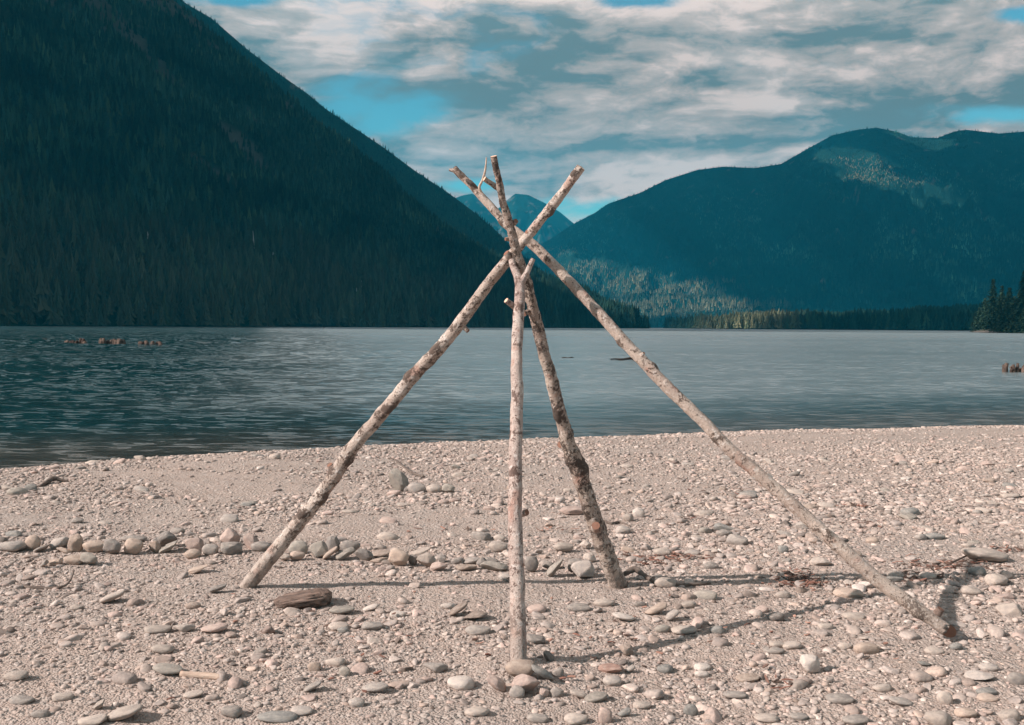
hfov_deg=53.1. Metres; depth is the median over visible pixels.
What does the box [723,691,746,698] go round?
stone
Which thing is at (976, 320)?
conifer tree
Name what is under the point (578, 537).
stone
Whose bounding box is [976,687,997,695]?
stone
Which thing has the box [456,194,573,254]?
mountain
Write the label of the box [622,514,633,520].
stone
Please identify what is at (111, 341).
old stump
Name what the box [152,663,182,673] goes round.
stone
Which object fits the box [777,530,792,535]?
stone
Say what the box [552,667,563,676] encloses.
stone
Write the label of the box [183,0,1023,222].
sky
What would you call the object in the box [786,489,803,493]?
stone
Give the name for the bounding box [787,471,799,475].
stone
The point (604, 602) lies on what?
stone
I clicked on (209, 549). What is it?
stone
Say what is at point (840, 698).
stone
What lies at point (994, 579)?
stone
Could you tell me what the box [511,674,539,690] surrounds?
stone
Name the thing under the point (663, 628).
stone
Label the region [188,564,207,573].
stone
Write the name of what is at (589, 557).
stone
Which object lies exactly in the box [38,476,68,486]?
shore branch
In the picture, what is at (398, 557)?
stone
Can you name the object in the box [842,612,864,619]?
stone
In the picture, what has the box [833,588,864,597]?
stone
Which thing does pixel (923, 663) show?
stone
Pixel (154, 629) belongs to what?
stone
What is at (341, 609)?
stone
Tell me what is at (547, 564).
stone
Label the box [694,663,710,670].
stone
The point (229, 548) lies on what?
stone
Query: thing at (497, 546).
stone
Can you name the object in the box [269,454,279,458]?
stone
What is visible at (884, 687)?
stone
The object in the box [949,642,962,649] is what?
stone
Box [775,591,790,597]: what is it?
stone
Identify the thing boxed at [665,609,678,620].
stone
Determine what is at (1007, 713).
stone
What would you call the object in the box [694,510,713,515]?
stone
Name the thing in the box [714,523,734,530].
stone
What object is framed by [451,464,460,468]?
stone
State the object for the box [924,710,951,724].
stone
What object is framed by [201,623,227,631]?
stone
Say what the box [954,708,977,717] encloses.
stone
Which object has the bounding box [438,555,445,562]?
stone
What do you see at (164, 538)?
stone
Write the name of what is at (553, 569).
stone
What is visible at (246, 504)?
stone
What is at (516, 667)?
stone
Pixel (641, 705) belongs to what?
stone
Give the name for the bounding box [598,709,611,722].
stone
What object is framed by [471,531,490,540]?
stone
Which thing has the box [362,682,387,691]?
stone
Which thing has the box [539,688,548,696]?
stone
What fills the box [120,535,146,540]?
stone
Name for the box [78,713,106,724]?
stone
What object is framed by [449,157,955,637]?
pole
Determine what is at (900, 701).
stone
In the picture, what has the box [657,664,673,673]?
stone
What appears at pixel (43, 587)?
curved twig
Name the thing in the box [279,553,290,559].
stone
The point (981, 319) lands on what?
conifer tree
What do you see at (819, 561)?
stone
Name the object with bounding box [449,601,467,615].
stone
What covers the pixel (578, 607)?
stone
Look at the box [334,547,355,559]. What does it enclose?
stone
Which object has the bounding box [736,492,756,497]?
stone
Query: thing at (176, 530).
stone
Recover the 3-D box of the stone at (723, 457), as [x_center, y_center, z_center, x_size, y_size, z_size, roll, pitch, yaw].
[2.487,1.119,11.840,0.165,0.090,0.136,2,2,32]
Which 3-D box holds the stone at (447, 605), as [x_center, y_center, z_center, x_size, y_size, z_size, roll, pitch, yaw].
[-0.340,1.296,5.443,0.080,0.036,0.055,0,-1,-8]
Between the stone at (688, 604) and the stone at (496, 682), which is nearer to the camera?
the stone at (496, 682)
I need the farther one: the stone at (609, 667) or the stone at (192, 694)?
the stone at (609, 667)
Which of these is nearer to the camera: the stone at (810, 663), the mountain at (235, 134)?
the stone at (810, 663)
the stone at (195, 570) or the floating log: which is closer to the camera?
the stone at (195, 570)
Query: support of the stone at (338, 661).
on the beach ground at (488, 592)
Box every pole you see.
[239,165,584,587]
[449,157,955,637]
[483,155,627,588]
[504,258,534,659]
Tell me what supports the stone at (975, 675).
on the beach ground at (488, 592)
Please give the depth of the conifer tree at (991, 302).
607.08 m
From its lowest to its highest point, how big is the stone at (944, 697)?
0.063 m
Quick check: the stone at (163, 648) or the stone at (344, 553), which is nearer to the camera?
the stone at (163, 648)
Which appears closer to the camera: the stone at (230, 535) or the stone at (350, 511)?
the stone at (230, 535)
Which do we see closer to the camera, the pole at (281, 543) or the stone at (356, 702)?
the stone at (356, 702)
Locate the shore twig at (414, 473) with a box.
[387,457,424,477]
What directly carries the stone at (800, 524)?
on the beach ground at (488, 592)
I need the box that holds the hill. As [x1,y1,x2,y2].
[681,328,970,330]
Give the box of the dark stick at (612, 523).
[604,520,630,526]
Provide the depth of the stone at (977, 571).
6.26 m
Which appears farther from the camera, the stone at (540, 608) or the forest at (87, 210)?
the forest at (87, 210)
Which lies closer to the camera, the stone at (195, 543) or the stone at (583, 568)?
the stone at (583, 568)
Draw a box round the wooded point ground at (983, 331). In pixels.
[969,329,1023,332]
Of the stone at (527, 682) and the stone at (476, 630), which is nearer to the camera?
the stone at (527, 682)
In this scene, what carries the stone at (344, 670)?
on the beach ground at (488, 592)
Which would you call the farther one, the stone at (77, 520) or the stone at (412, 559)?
the stone at (77, 520)
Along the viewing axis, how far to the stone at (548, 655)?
4.53 m
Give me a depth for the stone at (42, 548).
6.75 m
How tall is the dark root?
0.065 m
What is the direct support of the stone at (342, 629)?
on the beach ground at (488, 592)
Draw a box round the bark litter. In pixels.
[35,468,1023,700]
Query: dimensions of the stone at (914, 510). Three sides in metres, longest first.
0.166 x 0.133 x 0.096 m
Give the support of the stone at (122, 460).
on the beach ground at (488, 592)
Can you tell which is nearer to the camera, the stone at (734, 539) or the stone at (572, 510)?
the stone at (734, 539)
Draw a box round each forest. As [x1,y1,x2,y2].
[0,0,650,327]
[179,0,541,272]
[522,127,1023,327]
[663,300,1022,329]
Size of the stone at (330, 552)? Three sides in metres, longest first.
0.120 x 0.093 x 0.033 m
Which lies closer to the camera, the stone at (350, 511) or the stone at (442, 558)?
the stone at (442, 558)
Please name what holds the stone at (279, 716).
on the beach ground at (488, 592)
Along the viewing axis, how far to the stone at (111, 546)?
6.69 m
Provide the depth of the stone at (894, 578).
6.07 m
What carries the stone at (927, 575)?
on the beach ground at (488, 592)
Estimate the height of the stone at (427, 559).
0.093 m
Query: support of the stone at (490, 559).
on the beach ground at (488, 592)
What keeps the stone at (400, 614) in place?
on the beach ground at (488, 592)
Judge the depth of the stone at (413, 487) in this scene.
9.32 m
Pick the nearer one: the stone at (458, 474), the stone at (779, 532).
the stone at (779, 532)
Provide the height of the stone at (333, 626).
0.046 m
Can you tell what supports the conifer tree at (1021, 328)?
on the wooded point ground at (983, 331)
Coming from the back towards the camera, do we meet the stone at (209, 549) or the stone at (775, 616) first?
the stone at (209, 549)
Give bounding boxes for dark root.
[623,566,654,582]
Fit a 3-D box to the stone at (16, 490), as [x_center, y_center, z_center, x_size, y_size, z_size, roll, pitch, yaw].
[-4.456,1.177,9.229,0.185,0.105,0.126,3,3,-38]
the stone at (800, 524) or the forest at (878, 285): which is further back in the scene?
the forest at (878, 285)
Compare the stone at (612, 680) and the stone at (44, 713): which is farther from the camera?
the stone at (612, 680)
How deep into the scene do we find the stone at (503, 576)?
6.05 m
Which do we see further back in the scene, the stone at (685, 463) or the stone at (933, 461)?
the stone at (933, 461)
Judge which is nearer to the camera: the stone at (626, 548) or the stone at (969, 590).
the stone at (969, 590)
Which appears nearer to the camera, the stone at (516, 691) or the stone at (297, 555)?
the stone at (516, 691)
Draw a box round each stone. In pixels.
[0,540,26,551]
[1,485,12,489]
[3,670,28,680]
[5,530,21,536]
[7,487,28,494]
[9,695,34,704]
[24,484,36,489]
[25,535,40,549]
[31,709,50,717]
[33,544,49,551]
[40,559,48,566]
[45,465,58,468]
[47,558,62,565]
[49,537,68,548]
[52,692,73,701]
[56,547,71,552]
[63,555,82,564]
[67,533,83,551]
[70,604,83,609]
[71,518,83,522]
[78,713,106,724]
[80,552,97,563]
[82,540,103,551]
[86,460,99,462]
[94,699,104,708]
[99,590,124,602]
[103,538,121,553]
[107,703,143,720]
[113,458,125,463]
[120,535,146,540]
[124,538,142,553]
[134,455,146,459]
[134,486,148,491]
[144,625,171,633]
[149,540,160,552]
[151,644,175,653]
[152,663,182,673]
[157,531,177,546]
[159,540,177,552]
[170,528,184,533]
[173,624,195,631]
[183,690,203,697]
[184,538,203,550]
[184,548,201,558]
[185,602,200,608]
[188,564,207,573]
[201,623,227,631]
[202,544,218,554]
[208,584,225,591]
[219,514,238,522]
[219,528,239,541]
[220,542,242,554]
[221,705,242,717]
[240,502,254,505]
[243,533,258,548]
[251,541,269,551]
[257,711,297,722]
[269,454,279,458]
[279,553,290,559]
[288,540,307,553]
[290,551,304,559]
[291,705,312,715]
[304,680,320,691]
[307,662,320,670]
[309,541,327,557]
[323,546,337,558]
[325,657,345,666]
[326,536,339,552]
[328,621,347,630]
[329,605,354,613]
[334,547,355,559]
[337,627,349,632]
[339,540,360,549]
[339,666,349,675]
[342,509,358,512]
[348,697,364,707]
[355,548,372,559]
[361,621,383,629]
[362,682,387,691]
[363,604,377,610]
[370,557,387,562]
[372,550,389,556]
[377,532,398,539]
[379,516,396,522]
[387,490,400,495]
[388,548,408,565]
[389,468,408,490]
[390,611,404,616]
[396,502,415,506]
[407,482,424,492]
[408,554,417,564]
[411,547,429,555]
[416,552,435,566]
[423,662,447,672]
[426,484,441,492]
[430,562,447,570]
[438,499,448,503]
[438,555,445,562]
[441,603,454,608]
[442,484,454,491]
[447,675,474,689]
[449,498,461,501]
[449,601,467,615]
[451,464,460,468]
[451,557,463,563]
[452,472,464,476]
[455,564,476,569]
[463,557,478,563]
[464,610,487,617]
[464,706,489,716]
[465,625,490,634]
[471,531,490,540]
[476,557,486,567]
[480,561,508,570]
[483,505,494,510]
[485,557,497,561]
[486,674,505,690]
[488,541,507,551]
[493,534,504,540]
[498,573,509,580]
[505,659,535,676]
[509,685,524,697]
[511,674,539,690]
[525,556,538,571]
[526,604,545,612]
[526,634,545,643]
[527,713,547,722]
[531,665,553,678]
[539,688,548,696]
[542,561,552,568]
[543,650,554,660]
[547,559,562,576]
[550,687,563,697]
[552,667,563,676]
[554,542,573,551]
[560,506,582,514]
[564,712,587,724]
[566,603,590,610]
[567,558,581,571]
[570,689,586,698]
[571,560,594,576]
[573,535,585,538]
[580,540,591,547]
[583,553,595,561]
[584,691,607,701]
[594,598,614,606]
[598,663,623,672]
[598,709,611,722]
[603,675,621,685]
[612,612,634,620]
[615,526,629,533]
[618,707,630,716]
[620,464,632,467]
[620,546,636,551]
[620,644,632,655]
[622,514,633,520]
[625,665,634,671]
[632,508,644,517]
[633,701,650,708]
[634,602,645,606]
[645,602,666,613]
[653,548,671,555]
[654,577,675,587]
[655,624,670,632]
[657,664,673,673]
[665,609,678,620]
[671,625,696,634]
[680,601,696,607]
[681,462,693,464]
[683,704,697,715]
[684,549,698,554]
[693,590,717,599]
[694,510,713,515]
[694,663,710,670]
[694,670,708,677]
[698,527,711,532]
[703,562,718,568]
[709,626,723,633]
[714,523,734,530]
[716,529,731,535]
[720,455,730,459]
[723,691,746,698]
[726,534,747,544]
[735,673,759,681]
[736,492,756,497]
[738,495,752,498]
[739,490,757,493]
[753,713,778,722]
[756,605,768,612]
[762,647,783,653]
[763,458,773,463]
[767,612,783,620]
[769,641,783,647]
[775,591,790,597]
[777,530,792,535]
[778,545,788,552]
[781,558,791,561]
[782,641,801,649]
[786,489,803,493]
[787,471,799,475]
[789,712,808,720]
[794,521,808,528]
[797,677,811,683]
[799,654,820,672]
[803,503,816,508]
[809,557,831,565]
[813,483,829,487]
[817,502,835,507]
[818,623,832,629]
[825,693,853,704]
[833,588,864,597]
[838,642,852,648]
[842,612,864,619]
[842,714,868,724]
[853,642,878,653]
[865,522,876,526]
[865,537,878,542]
[872,683,891,691]
[886,570,904,577]
[887,575,902,581]
[889,696,912,705]
[895,457,907,462]
[898,513,917,519]
[900,507,919,514]
[914,534,926,539]
[917,526,933,528]
[917,661,930,665]
[919,571,936,578]
[924,646,943,654]
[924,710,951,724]
[925,533,945,539]
[927,460,938,463]
[937,691,952,704]
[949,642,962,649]
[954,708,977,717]
[957,466,971,469]
[960,543,974,547]
[960,585,981,595]
[961,547,1008,561]
[964,670,994,679]
[967,540,979,543]
[968,566,985,575]
[972,509,981,513]
[975,507,992,513]
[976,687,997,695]
[976,693,997,701]
[978,663,997,671]
[980,460,994,464]
[981,520,994,523]
[982,478,994,482]
[984,573,1007,584]
[986,500,1000,504]
[995,603,1022,615]
[998,708,1020,721]
[999,570,1014,578]
[1000,493,1019,497]
[1002,482,1016,486]
[1004,468,1013,472]
[1005,672,1023,684]
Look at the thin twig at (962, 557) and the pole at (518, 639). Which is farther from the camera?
the thin twig at (962, 557)
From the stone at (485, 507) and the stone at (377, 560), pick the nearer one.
the stone at (377, 560)
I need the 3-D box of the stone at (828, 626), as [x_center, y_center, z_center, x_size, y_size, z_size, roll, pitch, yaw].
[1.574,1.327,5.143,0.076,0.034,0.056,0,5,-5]
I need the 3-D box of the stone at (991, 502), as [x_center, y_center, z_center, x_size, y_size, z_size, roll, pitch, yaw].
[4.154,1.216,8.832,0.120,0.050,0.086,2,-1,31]
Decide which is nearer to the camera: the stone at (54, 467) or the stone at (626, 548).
the stone at (626, 548)
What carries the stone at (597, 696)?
on the beach ground at (488, 592)
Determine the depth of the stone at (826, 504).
8.54 m
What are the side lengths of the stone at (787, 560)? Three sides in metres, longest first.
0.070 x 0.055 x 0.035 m
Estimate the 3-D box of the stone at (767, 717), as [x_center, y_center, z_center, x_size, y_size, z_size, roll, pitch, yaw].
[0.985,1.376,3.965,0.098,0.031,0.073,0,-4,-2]
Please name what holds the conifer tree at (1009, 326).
on the wooded point ground at (983, 331)
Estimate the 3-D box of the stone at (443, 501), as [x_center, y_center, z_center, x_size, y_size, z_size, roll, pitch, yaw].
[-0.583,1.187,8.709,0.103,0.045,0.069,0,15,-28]
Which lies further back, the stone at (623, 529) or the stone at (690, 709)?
the stone at (623, 529)
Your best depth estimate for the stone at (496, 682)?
4.20 m
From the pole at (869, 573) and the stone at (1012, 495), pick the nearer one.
the pole at (869, 573)
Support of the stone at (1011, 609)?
on the beach ground at (488, 592)
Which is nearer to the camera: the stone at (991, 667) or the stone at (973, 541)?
the stone at (991, 667)
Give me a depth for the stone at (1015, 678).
4.31 m
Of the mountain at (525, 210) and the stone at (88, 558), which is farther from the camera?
the mountain at (525, 210)
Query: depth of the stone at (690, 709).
4.01 m
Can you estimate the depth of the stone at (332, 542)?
6.79 m
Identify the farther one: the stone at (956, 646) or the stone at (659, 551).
the stone at (659, 551)
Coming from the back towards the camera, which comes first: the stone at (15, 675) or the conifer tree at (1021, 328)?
the conifer tree at (1021, 328)
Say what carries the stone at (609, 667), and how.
on the beach ground at (488, 592)
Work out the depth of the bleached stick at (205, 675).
4.33 m
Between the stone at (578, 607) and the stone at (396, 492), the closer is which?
the stone at (578, 607)
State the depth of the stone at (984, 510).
8.39 m
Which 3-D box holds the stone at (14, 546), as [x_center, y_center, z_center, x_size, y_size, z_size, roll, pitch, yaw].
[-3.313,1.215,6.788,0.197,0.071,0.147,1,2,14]
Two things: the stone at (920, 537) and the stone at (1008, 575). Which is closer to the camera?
the stone at (1008, 575)
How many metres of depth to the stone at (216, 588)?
5.70 m
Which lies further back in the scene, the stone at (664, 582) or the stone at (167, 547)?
the stone at (167, 547)
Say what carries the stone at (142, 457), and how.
on the beach ground at (488, 592)
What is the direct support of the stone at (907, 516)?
on the beach ground at (488, 592)
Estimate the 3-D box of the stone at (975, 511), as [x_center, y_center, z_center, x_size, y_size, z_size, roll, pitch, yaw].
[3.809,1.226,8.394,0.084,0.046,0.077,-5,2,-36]
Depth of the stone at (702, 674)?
4.44 m
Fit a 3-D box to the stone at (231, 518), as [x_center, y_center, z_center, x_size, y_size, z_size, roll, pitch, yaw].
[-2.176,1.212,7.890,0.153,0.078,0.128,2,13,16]
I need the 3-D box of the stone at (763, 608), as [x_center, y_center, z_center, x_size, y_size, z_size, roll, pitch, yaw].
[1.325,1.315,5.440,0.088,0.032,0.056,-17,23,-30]
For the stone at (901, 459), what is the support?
on the beach ground at (488, 592)
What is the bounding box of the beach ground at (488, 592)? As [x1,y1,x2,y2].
[0,426,1023,724]
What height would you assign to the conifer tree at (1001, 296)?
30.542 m
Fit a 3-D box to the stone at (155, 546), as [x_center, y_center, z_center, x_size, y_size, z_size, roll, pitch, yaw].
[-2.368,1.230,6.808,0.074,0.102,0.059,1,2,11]
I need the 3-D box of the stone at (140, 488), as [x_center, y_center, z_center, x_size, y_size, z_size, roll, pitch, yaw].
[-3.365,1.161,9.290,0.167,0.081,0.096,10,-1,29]
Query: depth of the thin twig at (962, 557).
6.59 m
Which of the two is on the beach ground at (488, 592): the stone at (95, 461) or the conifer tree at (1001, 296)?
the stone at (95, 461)
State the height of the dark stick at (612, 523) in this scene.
0.033 m
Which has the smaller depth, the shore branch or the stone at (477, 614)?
the stone at (477, 614)
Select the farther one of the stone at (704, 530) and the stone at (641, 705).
the stone at (704, 530)
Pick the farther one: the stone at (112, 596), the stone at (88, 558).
the stone at (88, 558)
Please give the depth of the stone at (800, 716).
3.97 m
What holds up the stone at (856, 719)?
on the beach ground at (488, 592)
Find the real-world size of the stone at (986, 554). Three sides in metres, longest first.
0.287 x 0.221 x 0.077 m
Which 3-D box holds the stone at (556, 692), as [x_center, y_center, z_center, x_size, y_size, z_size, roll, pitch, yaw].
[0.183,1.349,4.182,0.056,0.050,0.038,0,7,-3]
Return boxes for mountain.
[0,0,642,327]
[174,0,540,270]
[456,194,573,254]
[523,128,1023,327]
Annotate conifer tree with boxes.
[971,312,980,330]
[972,307,983,330]
[976,298,987,330]
[983,279,998,330]
[988,300,1005,332]
[993,298,1011,332]
[998,285,1005,304]
[1001,301,1020,332]
[1003,288,1014,308]
[1007,270,1023,329]
[1011,309,1023,332]
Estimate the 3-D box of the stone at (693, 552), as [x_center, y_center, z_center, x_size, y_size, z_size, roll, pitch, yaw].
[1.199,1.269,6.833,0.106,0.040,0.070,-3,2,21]
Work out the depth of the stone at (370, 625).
5.05 m
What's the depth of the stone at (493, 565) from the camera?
6.32 m
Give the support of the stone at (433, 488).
on the beach ground at (488, 592)
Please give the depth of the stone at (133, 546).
6.72 m
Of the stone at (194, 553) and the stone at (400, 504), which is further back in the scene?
the stone at (400, 504)
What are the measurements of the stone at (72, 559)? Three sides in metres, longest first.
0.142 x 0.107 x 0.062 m
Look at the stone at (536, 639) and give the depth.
4.87 m
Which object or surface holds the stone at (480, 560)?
on the beach ground at (488, 592)
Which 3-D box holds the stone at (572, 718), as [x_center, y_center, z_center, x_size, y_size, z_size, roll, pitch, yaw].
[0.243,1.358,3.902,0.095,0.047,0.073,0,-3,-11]
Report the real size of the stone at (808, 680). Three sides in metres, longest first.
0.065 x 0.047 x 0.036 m
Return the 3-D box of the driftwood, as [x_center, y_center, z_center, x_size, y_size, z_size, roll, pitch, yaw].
[-1.124,1.274,5.508,0.314,0.083,0.228,-5,3,-8]
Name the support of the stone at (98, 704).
on the beach ground at (488, 592)
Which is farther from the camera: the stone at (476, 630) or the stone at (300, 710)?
the stone at (476, 630)
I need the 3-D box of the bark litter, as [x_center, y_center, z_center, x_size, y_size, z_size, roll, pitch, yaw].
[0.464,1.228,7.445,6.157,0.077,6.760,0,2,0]
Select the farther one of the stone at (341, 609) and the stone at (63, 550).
the stone at (63, 550)
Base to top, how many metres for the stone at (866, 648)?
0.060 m
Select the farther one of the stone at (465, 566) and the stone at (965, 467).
the stone at (965, 467)
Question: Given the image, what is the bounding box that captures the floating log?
[610,357,632,359]
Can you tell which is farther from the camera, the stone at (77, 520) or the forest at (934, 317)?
the forest at (934, 317)
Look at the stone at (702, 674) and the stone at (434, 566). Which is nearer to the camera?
the stone at (702, 674)
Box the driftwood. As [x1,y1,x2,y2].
[274,588,331,608]
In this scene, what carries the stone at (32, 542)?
on the beach ground at (488, 592)
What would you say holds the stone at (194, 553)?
on the beach ground at (488, 592)
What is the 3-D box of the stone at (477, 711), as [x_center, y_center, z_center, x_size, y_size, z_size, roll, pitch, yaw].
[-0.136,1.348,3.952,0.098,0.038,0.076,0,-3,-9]
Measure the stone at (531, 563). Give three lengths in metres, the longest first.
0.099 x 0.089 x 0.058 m
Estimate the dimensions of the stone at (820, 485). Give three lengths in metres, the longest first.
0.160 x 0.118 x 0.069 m
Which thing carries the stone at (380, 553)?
on the beach ground at (488, 592)
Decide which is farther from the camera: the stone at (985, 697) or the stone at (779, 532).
the stone at (779, 532)
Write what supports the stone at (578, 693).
on the beach ground at (488, 592)
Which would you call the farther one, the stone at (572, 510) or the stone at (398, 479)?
the stone at (398, 479)
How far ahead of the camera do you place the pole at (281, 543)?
5.52 m
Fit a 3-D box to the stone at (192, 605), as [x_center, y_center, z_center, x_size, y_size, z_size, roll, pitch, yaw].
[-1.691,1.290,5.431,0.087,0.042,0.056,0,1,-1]
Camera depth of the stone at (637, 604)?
5.48 m
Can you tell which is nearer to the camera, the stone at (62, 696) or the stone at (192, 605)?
the stone at (62, 696)
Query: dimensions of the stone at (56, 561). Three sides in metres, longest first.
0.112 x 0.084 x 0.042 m
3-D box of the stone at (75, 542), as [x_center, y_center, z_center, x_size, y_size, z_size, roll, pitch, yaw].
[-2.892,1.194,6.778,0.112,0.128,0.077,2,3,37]
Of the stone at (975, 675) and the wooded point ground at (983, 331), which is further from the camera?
the wooded point ground at (983, 331)
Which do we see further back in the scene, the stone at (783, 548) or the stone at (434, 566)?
the stone at (783, 548)
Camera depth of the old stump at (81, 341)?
92.06 m
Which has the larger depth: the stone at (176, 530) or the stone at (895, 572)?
the stone at (176, 530)
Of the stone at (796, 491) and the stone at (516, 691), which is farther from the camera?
the stone at (796, 491)
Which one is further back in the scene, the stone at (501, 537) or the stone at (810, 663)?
the stone at (501, 537)
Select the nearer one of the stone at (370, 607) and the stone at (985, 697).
the stone at (985, 697)
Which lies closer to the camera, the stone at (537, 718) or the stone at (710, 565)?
the stone at (537, 718)
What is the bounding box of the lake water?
[0,326,1023,468]
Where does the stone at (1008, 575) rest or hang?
on the beach ground at (488, 592)
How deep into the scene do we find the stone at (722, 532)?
7.43 m
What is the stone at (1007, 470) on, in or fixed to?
on the beach ground at (488, 592)
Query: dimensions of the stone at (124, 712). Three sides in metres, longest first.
0.136 x 0.107 x 0.038 m
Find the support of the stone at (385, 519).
on the beach ground at (488, 592)
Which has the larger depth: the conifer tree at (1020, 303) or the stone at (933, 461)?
the conifer tree at (1020, 303)
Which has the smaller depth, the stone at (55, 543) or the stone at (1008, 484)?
the stone at (55, 543)
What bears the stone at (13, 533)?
on the beach ground at (488, 592)
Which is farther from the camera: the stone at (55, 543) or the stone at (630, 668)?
the stone at (55, 543)
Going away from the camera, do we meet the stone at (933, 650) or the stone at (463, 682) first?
the stone at (463, 682)
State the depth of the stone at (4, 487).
9.45 m
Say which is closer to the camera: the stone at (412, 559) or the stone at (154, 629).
the stone at (154, 629)
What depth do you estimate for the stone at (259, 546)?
6.76 m
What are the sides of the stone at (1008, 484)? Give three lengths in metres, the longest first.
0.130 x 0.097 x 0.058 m
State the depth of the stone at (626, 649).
4.69 m
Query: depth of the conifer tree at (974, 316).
774.01 m
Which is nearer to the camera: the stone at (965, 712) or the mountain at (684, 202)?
the stone at (965, 712)
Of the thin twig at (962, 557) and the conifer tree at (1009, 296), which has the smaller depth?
the thin twig at (962, 557)
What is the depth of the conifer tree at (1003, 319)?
561.44 m
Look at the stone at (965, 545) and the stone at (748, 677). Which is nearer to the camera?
the stone at (748, 677)
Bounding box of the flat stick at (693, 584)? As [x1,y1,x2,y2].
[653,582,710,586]
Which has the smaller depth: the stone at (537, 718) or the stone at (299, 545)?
the stone at (537, 718)
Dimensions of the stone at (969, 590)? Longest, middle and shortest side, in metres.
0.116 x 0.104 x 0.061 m
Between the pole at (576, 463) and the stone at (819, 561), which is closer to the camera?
the pole at (576, 463)
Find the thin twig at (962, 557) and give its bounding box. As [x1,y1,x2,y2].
[945,555,966,565]
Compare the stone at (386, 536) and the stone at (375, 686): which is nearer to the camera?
the stone at (375, 686)
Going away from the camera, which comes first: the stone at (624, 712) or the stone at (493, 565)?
the stone at (624, 712)
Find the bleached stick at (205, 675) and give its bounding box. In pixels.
[179,671,218,679]
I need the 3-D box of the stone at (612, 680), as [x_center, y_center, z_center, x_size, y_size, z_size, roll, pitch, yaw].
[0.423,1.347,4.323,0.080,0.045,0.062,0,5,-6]
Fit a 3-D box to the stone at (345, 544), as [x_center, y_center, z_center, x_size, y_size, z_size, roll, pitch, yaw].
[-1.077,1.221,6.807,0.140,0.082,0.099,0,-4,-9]
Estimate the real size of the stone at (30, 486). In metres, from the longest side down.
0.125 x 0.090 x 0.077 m
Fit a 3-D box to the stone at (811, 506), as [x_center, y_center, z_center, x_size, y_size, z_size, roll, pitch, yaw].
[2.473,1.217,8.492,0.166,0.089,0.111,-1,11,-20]
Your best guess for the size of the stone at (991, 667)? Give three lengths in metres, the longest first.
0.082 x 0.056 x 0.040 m
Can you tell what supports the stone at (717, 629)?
on the beach ground at (488, 592)
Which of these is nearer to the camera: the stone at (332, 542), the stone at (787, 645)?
the stone at (787, 645)
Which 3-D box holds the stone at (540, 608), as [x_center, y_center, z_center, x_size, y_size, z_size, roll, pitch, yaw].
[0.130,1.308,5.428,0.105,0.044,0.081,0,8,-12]
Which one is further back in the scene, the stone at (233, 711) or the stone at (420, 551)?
the stone at (420, 551)
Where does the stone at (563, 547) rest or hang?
on the beach ground at (488, 592)
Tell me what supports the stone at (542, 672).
on the beach ground at (488, 592)
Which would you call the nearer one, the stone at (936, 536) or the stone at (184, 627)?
the stone at (184, 627)
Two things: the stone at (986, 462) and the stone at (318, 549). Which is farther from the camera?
the stone at (986, 462)
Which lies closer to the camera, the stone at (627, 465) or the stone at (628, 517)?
the stone at (628, 517)
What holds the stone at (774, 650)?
on the beach ground at (488, 592)
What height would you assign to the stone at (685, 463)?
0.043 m
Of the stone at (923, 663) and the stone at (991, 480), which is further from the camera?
the stone at (991, 480)
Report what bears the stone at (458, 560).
on the beach ground at (488, 592)
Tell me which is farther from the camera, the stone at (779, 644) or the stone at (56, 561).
the stone at (56, 561)
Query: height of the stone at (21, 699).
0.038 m
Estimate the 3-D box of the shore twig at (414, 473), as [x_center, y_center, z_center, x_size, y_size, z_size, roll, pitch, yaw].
[-1.152,1.116,10.943,0.069,0.047,1.424,0,2,-20]
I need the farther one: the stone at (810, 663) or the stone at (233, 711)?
the stone at (810, 663)
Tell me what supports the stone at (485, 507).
on the beach ground at (488, 592)
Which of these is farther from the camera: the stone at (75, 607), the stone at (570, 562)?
the stone at (570, 562)
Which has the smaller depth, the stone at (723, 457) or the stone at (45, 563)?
the stone at (45, 563)
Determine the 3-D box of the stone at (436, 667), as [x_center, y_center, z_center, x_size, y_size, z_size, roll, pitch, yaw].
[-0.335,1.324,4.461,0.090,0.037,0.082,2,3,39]
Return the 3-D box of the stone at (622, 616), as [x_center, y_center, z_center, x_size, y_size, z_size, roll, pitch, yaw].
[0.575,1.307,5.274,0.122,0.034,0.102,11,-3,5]
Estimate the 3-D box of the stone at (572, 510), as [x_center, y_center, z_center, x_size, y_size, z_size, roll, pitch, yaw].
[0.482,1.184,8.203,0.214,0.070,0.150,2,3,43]
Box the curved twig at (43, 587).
[19,570,74,589]
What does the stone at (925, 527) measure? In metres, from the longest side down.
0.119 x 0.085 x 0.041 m
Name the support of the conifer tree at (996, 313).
on the wooded point ground at (983, 331)
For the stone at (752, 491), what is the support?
on the beach ground at (488, 592)
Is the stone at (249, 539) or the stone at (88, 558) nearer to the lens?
the stone at (88, 558)
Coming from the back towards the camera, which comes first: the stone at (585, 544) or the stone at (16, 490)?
the stone at (16, 490)
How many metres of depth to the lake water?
31.62 m
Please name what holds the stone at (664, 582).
on the beach ground at (488, 592)
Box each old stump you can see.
[64,338,86,343]
[99,338,125,343]
[138,340,162,344]
[1002,363,1023,371]

